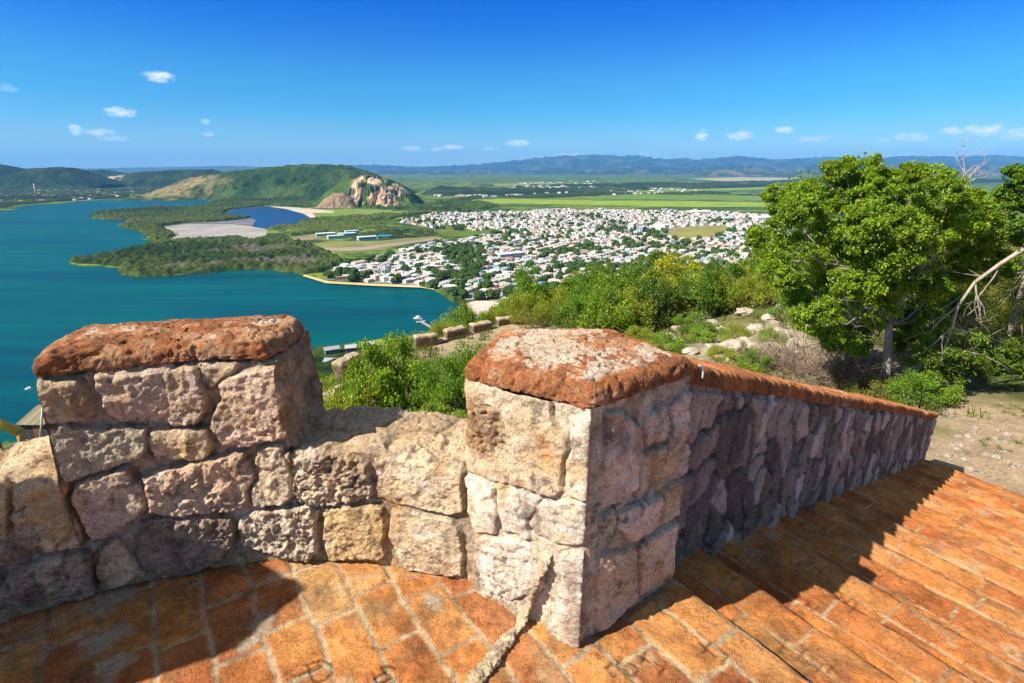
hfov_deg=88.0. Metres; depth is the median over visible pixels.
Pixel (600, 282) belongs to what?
bush
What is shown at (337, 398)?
bush
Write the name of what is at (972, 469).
loose stone
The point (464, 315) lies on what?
bush
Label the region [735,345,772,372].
bush
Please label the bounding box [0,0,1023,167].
sky
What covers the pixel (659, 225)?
apartment block
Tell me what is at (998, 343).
thicket tree
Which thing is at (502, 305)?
bush
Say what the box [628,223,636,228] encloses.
apartment block
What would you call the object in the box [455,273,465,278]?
town tree
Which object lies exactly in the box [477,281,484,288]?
town tree
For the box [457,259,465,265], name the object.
town tree
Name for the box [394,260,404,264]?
house
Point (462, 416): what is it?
bush
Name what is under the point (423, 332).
bush
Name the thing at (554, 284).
town tree
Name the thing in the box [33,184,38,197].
chimney stack
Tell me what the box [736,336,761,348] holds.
boulder
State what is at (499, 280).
house
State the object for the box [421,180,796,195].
scrub wood
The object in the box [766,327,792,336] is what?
boulder
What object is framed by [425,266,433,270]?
town tree
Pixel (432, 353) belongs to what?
wild grass
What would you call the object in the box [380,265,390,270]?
house
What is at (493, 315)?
bush
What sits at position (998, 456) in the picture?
loose stone
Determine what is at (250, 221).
mud flat
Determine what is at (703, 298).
bush
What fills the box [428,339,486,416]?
bush
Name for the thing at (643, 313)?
bush
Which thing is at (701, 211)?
warehouse
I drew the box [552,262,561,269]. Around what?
town tree
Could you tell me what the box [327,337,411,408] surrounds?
bush
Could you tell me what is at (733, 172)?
foothill
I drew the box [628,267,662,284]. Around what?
bush
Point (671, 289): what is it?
bush
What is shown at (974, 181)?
foothill
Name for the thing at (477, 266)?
town tree
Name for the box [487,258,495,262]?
house
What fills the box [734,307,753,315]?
boulder
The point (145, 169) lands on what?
mountain
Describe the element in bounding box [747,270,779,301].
bush
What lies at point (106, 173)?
hill
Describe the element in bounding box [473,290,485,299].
town tree
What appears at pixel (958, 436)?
loose stone
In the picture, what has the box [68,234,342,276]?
mangrove wood
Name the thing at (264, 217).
lagoon
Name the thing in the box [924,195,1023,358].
thicket tree
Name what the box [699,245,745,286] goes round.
bush
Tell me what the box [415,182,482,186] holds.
foothill
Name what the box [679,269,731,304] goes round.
bush
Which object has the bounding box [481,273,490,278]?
town tree
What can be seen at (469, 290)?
house
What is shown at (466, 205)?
scrub wood
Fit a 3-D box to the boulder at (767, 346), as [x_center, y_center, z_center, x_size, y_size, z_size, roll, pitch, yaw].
[8.443,0.316,17.475,0.997,0.562,0.990,-4,18,-11]
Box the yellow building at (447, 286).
[442,284,455,288]
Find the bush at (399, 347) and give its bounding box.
[359,329,434,411]
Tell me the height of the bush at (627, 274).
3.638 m
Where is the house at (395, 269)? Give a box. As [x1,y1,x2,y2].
[391,268,399,271]
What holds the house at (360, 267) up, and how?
on the town ground at (471, 294)
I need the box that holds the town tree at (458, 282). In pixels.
[454,280,464,287]
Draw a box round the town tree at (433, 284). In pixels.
[430,281,438,287]
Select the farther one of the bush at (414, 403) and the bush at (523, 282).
the bush at (523, 282)
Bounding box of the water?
[0,200,461,443]
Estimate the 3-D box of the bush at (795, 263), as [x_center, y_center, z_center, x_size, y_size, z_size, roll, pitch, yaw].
[14.041,-4.021,25.902,3.204,5.030,3.449,-1,18,-2]
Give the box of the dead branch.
[892,247,1023,378]
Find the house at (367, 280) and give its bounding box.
[364,278,373,282]
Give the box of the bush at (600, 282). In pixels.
[590,268,631,295]
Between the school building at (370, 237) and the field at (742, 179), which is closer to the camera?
the school building at (370, 237)
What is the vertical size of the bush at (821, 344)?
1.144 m
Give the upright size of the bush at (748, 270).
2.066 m
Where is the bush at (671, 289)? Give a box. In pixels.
[655,275,699,314]
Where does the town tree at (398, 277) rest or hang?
on the town ground at (471, 294)
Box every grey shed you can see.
[323,345,339,354]
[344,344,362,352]
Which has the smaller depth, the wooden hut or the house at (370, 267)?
the wooden hut
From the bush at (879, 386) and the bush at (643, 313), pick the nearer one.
the bush at (879, 386)
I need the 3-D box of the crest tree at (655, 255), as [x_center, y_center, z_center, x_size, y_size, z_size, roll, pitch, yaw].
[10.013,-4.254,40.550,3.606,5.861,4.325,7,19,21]
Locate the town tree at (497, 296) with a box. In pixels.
[492,292,499,298]
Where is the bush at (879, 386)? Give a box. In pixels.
[841,372,900,399]
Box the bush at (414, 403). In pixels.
[400,384,452,411]
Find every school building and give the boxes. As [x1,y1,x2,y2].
[316,232,335,236]
[326,234,344,239]
[338,232,355,236]
[344,230,358,233]
[356,235,376,240]
[377,234,391,239]
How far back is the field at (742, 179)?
7647.00 m
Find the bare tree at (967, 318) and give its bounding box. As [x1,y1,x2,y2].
[944,126,1000,326]
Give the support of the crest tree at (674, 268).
on the hillside
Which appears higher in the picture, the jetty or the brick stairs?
the jetty
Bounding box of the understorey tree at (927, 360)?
[884,290,1023,387]
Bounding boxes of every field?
[292,234,326,240]
[313,209,391,216]
[313,234,439,251]
[324,238,440,250]
[337,211,429,214]
[434,222,525,236]
[472,199,770,206]
[487,182,587,185]
[510,207,636,210]
[576,195,761,199]
[637,187,780,191]
[667,226,725,237]
[690,177,793,180]
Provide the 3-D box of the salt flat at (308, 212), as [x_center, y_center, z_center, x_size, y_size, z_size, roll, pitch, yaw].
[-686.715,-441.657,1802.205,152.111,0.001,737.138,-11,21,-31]
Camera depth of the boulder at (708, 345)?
17.61 m
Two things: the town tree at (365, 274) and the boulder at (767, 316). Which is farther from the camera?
the town tree at (365, 274)
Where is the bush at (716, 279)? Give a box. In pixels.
[687,267,739,314]
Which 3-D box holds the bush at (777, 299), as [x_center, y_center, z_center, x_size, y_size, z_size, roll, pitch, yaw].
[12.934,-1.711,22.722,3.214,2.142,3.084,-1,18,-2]
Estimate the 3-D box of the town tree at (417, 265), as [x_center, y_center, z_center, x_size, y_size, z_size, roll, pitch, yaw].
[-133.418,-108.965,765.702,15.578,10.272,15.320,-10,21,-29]
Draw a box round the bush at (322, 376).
[317,369,325,378]
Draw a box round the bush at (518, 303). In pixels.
[500,290,546,324]
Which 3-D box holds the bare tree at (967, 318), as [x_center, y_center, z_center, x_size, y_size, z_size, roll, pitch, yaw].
[15.036,-3.413,16.855,2.826,6.913,1.033,0,18,0]
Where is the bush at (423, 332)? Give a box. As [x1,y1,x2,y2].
[419,324,442,337]
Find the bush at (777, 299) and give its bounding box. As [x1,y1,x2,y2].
[774,287,858,324]
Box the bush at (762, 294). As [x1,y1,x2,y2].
[741,272,782,305]
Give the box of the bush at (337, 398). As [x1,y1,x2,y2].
[323,382,395,410]
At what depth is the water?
610.96 m
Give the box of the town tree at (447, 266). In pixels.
[443,263,452,268]
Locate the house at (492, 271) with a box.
[486,269,496,274]
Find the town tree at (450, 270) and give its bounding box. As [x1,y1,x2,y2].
[446,268,453,273]
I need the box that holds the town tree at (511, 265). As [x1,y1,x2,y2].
[506,262,514,267]
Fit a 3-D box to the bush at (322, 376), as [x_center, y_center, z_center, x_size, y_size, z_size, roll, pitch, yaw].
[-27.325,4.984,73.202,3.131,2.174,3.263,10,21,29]
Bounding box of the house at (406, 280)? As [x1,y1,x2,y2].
[402,278,410,282]
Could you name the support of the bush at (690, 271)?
on the hillside
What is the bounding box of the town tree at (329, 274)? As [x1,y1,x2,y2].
[325,271,333,277]
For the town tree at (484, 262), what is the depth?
783.45 m
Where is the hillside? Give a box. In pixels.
[2,273,1023,494]
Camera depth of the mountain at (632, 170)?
13569.23 m
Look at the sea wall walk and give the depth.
671.62 m
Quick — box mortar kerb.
[465,549,552,682]
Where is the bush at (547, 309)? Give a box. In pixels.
[532,284,575,324]
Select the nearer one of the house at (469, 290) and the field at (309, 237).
the house at (469, 290)
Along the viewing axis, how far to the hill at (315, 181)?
2642.04 m
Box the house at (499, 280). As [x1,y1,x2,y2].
[493,278,503,282]
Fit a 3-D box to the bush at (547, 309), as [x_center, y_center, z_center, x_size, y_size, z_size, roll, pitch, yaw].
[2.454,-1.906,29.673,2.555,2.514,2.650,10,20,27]
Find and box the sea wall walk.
[303,275,433,289]
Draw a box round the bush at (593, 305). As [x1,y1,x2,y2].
[577,281,637,335]
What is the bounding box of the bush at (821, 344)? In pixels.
[808,327,858,354]
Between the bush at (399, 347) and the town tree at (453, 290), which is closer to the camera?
the bush at (399, 347)
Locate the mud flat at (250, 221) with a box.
[166,218,255,225]
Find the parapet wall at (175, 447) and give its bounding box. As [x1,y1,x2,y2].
[0,314,703,647]
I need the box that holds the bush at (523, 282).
[506,261,553,312]
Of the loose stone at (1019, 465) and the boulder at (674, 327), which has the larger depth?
the boulder at (674, 327)
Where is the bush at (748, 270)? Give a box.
[733,269,759,283]
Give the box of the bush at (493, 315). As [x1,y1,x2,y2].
[476,307,507,324]
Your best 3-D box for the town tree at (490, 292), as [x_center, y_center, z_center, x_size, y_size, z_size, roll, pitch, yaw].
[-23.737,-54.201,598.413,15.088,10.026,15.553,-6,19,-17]
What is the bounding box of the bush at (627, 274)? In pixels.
[616,261,640,288]
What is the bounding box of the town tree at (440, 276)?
[434,272,445,281]
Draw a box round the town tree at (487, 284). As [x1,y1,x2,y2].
[482,280,492,288]
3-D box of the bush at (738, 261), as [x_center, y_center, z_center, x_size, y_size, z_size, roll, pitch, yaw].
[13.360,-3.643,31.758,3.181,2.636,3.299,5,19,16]
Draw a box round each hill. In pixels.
[0,164,25,176]
[0,167,125,189]
[87,170,128,176]
[94,169,221,187]
[110,164,419,200]
[311,175,425,207]
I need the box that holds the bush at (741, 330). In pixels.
[720,323,750,338]
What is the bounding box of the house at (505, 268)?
[501,266,509,270]
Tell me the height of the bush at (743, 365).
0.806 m
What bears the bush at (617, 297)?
on the hillside
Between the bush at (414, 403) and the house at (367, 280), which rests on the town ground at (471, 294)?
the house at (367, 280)
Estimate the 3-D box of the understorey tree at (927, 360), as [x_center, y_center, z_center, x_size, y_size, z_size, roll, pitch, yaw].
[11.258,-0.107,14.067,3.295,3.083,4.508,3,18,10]
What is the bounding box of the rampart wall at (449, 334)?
[332,312,540,385]
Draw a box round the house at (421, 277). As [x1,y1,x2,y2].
[414,275,427,278]
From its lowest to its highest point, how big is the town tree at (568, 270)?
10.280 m
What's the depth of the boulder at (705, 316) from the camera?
27.16 m
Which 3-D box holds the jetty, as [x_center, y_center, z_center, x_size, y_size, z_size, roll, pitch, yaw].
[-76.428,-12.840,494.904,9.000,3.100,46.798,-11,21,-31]
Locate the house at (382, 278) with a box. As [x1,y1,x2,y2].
[380,275,388,281]
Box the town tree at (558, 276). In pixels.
[555,273,562,278]
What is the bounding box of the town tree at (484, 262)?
[480,260,487,264]
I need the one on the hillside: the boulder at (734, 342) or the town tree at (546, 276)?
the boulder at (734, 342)
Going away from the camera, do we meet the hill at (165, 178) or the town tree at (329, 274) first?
the town tree at (329, 274)
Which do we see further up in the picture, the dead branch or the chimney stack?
the chimney stack
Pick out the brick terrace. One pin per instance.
(313, 621)
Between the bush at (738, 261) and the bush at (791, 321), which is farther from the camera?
the bush at (738, 261)
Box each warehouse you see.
[687,210,712,214]
[749,216,770,220]
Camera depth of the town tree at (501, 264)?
756.94 m
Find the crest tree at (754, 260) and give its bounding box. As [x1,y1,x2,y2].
[727,247,778,273]
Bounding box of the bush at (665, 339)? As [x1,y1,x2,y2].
[649,332,688,353]
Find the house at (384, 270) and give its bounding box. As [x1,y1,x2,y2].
[379,268,388,274]
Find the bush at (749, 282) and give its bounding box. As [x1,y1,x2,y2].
[733,274,767,305]
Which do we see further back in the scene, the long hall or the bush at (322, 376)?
the long hall
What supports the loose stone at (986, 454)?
on the hillside
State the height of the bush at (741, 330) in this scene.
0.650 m
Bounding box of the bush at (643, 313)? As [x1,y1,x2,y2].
[596,285,659,333]
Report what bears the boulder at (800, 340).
on the hillside
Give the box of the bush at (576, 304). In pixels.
[549,290,592,328]
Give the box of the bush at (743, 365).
[727,360,764,373]
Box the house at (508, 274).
[504,273,512,277]
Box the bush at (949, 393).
[889,369,967,406]
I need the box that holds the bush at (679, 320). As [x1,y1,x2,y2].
[670,311,710,332]
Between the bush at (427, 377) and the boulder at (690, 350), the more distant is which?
the boulder at (690, 350)
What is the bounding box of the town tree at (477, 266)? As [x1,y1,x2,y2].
[472,263,481,269]
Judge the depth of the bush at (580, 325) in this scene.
27.69 m
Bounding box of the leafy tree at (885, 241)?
[743,152,1022,382]
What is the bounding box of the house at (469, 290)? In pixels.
[465,287,472,292]
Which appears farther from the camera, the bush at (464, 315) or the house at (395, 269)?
the house at (395, 269)
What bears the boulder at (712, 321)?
on the hillside
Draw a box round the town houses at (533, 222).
[351,208,804,265]
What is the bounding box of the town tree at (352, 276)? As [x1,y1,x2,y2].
[347,272,357,280]
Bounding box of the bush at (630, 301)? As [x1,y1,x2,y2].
[601,282,649,327]
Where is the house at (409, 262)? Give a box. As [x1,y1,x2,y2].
[405,261,413,264]
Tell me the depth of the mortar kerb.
1.84 m
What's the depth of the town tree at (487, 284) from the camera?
634.21 m
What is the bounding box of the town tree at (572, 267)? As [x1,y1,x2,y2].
[567,265,578,270]
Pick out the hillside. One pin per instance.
(1005, 391)
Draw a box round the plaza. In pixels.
[466,300,497,318]
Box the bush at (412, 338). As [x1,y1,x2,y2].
[408,331,419,348]
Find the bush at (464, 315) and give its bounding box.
[439,301,489,330]
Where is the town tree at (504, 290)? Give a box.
[501,288,512,296]
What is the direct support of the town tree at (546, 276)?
on the town ground at (471, 294)
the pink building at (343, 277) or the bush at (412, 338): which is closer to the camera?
the bush at (412, 338)
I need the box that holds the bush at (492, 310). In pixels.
[489,297,508,321]
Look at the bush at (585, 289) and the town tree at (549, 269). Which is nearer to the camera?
the bush at (585, 289)
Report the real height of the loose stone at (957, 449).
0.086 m
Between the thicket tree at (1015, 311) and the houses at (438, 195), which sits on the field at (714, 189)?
the houses at (438, 195)
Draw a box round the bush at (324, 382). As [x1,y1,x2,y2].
[320,374,333,392]
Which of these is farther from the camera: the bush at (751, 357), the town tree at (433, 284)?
the town tree at (433, 284)
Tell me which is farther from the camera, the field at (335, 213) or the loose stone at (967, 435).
the field at (335, 213)
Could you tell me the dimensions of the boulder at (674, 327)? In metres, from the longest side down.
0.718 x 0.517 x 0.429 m
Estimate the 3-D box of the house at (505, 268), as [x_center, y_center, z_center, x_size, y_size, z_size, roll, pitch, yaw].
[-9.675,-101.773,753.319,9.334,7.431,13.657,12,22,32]
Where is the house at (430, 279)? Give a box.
[425,278,436,281]
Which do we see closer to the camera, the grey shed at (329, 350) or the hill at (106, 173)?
the grey shed at (329, 350)
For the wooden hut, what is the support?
on the hillside
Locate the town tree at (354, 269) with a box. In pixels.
[349,267,359,272]
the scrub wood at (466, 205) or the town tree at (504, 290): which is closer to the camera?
the town tree at (504, 290)
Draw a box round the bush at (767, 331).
[751,326,790,344]
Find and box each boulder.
[671,325,682,330]
[681,347,698,354]
[690,312,710,322]
[699,319,720,327]
[705,343,721,352]
[718,339,746,353]
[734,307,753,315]
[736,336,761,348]
[747,323,764,330]
[754,342,784,355]
[761,313,777,319]
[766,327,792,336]
[789,337,811,347]
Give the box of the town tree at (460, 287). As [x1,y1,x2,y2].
[456,285,464,291]
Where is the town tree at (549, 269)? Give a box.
[545,267,553,272]
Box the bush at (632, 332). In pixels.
[624,325,656,340]
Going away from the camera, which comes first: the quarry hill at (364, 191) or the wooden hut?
the wooden hut
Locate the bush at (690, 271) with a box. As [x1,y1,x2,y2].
[687,269,704,279]
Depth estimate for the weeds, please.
10.26 m
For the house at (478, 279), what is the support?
on the town ground at (471, 294)
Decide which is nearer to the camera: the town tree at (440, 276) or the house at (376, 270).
the town tree at (440, 276)
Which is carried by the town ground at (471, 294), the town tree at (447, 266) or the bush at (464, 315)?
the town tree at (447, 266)
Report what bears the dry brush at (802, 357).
on the hillside
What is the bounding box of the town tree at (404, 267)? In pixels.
[400,264,410,270]
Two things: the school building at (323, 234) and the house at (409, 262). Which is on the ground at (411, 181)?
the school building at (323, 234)
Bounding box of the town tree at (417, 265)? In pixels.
[414,263,423,269]
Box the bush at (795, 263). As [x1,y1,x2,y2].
[758,220,830,290]
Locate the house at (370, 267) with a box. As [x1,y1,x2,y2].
[367,265,376,270]
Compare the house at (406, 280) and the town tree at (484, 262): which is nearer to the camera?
the house at (406, 280)
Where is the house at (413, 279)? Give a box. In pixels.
[407,277,416,281]
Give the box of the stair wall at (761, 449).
[662,356,937,566]
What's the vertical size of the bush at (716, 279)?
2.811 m
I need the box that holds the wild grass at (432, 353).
[322,260,1023,419]
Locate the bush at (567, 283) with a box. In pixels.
[552,266,599,314]
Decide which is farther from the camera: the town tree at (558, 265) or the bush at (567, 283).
the town tree at (558, 265)
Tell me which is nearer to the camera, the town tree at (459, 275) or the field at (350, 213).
the town tree at (459, 275)
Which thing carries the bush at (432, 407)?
on the hillside
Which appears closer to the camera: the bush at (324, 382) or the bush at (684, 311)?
the bush at (324, 382)
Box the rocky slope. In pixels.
[315,193,356,207]
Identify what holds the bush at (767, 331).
on the hillside
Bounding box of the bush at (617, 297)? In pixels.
[594,286,629,328]
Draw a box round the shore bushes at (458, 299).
[439,287,466,304]
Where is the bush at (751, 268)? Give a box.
[732,262,756,278]
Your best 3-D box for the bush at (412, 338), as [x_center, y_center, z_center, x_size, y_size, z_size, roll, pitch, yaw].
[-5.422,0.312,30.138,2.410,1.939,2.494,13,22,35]
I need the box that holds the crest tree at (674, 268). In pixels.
[637,247,704,283]
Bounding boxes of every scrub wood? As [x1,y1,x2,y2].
[0,186,163,207]
[218,197,499,211]
[268,211,438,239]
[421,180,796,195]
[427,190,799,203]
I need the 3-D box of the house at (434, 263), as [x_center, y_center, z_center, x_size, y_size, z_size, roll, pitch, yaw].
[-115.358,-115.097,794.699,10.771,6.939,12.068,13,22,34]
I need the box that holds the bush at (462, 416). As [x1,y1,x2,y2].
[447,412,466,417]
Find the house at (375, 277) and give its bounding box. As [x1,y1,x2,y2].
[370,274,381,280]
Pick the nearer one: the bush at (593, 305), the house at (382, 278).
the bush at (593, 305)
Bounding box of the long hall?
[495,251,524,257]
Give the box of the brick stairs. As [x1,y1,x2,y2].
[672,459,1023,682]
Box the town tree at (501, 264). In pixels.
[498,262,505,266]
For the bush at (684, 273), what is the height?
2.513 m
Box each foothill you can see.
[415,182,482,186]
[649,168,1003,176]
[770,178,1011,182]
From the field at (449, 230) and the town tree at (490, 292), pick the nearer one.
the town tree at (490, 292)
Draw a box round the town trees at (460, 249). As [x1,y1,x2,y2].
[337,209,799,268]
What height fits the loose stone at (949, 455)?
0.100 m
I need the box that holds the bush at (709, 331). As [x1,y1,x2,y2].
[687,323,731,342]
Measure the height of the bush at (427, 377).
1.891 m
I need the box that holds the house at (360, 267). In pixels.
[355,265,365,269]
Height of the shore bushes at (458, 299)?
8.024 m
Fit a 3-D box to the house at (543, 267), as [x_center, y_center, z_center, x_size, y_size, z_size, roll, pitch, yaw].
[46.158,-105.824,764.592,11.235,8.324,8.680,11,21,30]
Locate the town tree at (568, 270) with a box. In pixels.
[564,267,571,274]
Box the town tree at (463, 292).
[458,288,468,297]
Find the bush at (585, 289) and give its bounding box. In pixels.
[567,278,596,318]
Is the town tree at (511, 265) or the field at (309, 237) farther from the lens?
the field at (309, 237)
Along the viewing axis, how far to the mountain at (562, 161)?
18715.76 m
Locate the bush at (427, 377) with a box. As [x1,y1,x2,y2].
[405,355,465,411]
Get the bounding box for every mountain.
[23,166,258,172]
[349,155,1023,171]
[363,163,1023,174]
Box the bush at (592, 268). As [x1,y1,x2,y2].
[585,259,628,287]
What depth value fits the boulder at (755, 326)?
23.09 m
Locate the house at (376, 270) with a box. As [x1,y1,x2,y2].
[372,267,382,273]
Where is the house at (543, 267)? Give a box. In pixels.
[539,265,548,269]
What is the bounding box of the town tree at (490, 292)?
[485,288,496,297]
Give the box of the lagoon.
[228,207,309,227]
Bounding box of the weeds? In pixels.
[978,403,1023,464]
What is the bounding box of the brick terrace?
[0,559,809,682]
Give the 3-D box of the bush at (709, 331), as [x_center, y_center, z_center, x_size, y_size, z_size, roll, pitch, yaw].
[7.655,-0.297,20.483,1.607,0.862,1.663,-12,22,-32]
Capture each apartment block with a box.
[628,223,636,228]
[637,226,645,232]
[653,223,669,229]
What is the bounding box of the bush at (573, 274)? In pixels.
[554,270,586,295]
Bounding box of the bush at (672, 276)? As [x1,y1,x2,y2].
[654,273,680,287]
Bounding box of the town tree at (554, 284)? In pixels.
[548,281,558,288]
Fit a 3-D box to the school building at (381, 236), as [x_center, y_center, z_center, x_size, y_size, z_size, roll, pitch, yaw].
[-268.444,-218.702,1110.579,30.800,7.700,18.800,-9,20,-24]
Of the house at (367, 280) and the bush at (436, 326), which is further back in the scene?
the house at (367, 280)
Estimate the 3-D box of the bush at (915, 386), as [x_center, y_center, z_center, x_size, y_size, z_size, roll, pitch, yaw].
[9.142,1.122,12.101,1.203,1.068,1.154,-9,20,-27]
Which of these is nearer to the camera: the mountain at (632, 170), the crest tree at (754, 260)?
the crest tree at (754, 260)
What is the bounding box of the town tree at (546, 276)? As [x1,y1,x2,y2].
[541,274,550,280]
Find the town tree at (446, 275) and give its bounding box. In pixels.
[440,271,448,279]
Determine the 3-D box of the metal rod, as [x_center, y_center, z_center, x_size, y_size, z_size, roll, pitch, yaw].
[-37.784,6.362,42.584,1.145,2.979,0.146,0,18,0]
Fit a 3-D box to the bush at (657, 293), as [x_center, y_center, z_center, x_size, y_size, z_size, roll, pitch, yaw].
[7.172,-2.382,27.625,3.020,3.973,3.252,5,19,14]
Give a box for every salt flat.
[165,224,267,238]
[270,206,333,217]
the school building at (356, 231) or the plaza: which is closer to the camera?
the plaza
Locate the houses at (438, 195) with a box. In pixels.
[0,181,696,200]
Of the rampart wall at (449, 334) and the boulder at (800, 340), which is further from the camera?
the rampart wall at (449, 334)
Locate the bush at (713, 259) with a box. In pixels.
[693,254,726,275]
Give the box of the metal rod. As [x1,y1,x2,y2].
[39,407,42,436]
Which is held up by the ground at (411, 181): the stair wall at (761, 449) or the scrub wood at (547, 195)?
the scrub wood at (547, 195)
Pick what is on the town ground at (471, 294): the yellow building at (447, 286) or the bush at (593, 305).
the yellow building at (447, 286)
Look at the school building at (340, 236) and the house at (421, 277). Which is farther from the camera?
the school building at (340, 236)
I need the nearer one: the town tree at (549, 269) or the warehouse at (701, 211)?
the town tree at (549, 269)
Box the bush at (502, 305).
[493,290,531,315]
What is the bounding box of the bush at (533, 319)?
[507,306,551,326]
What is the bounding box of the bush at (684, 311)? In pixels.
[641,292,698,326]
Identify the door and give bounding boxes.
[31,425,43,437]
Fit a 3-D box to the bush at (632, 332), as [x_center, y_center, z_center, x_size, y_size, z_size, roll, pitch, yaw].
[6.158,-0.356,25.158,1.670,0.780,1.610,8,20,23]
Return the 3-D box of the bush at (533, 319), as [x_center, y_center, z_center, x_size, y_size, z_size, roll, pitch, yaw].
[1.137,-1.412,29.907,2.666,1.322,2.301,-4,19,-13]
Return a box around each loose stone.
[944,453,952,457]
[952,447,962,451]
[954,434,963,438]
[955,442,964,446]
[961,456,969,460]
[964,433,973,437]
[966,466,977,471]
[981,452,991,456]
[991,454,1001,458]
[1003,431,1011,435]
[1009,462,1021,467]
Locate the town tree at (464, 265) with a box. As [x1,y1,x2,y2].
[459,263,468,266]
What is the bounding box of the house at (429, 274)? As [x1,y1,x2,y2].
[423,273,433,276]
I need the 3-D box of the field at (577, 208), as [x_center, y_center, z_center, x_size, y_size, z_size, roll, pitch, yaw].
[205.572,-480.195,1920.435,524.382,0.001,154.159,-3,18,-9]
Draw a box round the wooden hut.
[15,405,47,439]
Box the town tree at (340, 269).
[335,266,342,273]
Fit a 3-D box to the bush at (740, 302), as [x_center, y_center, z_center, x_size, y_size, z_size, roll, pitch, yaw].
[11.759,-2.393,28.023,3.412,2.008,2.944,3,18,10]
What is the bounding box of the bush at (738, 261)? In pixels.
[714,258,757,279]
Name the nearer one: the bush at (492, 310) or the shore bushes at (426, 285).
the bush at (492, 310)
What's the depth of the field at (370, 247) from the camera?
997.86 m
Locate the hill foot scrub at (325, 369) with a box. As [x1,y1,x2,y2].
[313,323,494,378]
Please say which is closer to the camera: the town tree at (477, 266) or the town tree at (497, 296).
the town tree at (497, 296)
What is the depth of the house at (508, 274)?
703.87 m
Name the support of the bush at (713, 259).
on the hillside
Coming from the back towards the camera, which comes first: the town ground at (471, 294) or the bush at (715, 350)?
the town ground at (471, 294)
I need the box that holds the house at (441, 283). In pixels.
[438,281,446,286]
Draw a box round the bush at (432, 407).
[405,399,467,416]
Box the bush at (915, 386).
[879,368,945,408]
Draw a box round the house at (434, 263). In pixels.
[430,262,439,264]
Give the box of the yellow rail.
[0,418,25,448]
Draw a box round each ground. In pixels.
[0,174,1023,357]
[325,210,805,301]
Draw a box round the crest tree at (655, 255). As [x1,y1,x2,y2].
[630,248,666,278]
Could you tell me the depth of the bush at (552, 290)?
32.72 m
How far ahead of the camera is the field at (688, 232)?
1232.82 m
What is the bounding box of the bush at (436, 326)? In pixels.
[428,319,457,338]
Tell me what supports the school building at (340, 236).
on the ground at (411, 181)
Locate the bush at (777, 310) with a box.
[767,300,797,325]
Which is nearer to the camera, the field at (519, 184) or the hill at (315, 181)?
the hill at (315, 181)
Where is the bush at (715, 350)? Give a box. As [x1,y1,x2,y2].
[705,344,742,364]
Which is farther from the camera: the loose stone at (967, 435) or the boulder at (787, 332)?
the boulder at (787, 332)
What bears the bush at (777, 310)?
on the hillside
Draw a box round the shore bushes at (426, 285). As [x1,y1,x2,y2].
[420,280,432,289]
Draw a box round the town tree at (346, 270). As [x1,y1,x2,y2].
[342,267,350,273]
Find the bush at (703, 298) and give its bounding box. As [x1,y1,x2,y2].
[668,266,732,315]
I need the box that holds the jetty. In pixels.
[416,320,431,327]
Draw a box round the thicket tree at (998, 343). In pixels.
[931,333,1023,384]
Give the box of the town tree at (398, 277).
[393,273,402,281]
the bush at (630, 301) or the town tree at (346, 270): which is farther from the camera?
the town tree at (346, 270)
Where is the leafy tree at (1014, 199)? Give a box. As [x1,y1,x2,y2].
[988,163,1023,247]
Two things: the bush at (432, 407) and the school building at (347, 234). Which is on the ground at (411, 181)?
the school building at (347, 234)
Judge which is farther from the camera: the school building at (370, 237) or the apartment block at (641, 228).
the apartment block at (641, 228)
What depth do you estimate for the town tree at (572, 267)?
737.93 m
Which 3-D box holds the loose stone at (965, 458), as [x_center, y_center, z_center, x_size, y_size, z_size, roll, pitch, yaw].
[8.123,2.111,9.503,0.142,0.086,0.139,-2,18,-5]
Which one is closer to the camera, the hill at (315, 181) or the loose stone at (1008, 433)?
the loose stone at (1008, 433)
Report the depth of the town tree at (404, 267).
741.81 m
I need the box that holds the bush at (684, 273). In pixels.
[678,270,690,277]
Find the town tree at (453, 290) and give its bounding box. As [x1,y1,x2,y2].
[447,286,457,295]
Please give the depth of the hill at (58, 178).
3641.10 m
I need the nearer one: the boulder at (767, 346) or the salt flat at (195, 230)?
the boulder at (767, 346)
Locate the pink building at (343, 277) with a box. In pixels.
[335,274,348,280]
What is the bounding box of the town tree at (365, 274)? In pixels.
[361,270,373,278]
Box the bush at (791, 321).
[785,316,821,326]
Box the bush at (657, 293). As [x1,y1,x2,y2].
[624,256,678,331]
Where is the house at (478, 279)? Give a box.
[474,277,482,281]
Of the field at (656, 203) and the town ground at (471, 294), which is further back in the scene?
the field at (656, 203)
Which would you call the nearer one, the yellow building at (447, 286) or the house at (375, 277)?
the yellow building at (447, 286)
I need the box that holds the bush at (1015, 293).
[927,230,1023,335]
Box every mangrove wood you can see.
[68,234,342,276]
[89,199,264,242]
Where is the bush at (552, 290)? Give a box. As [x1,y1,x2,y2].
[546,286,570,297]
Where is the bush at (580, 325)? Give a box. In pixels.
[568,309,602,328]
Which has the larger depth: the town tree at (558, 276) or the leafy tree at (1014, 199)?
the town tree at (558, 276)
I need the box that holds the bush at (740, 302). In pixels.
[712,278,757,310]

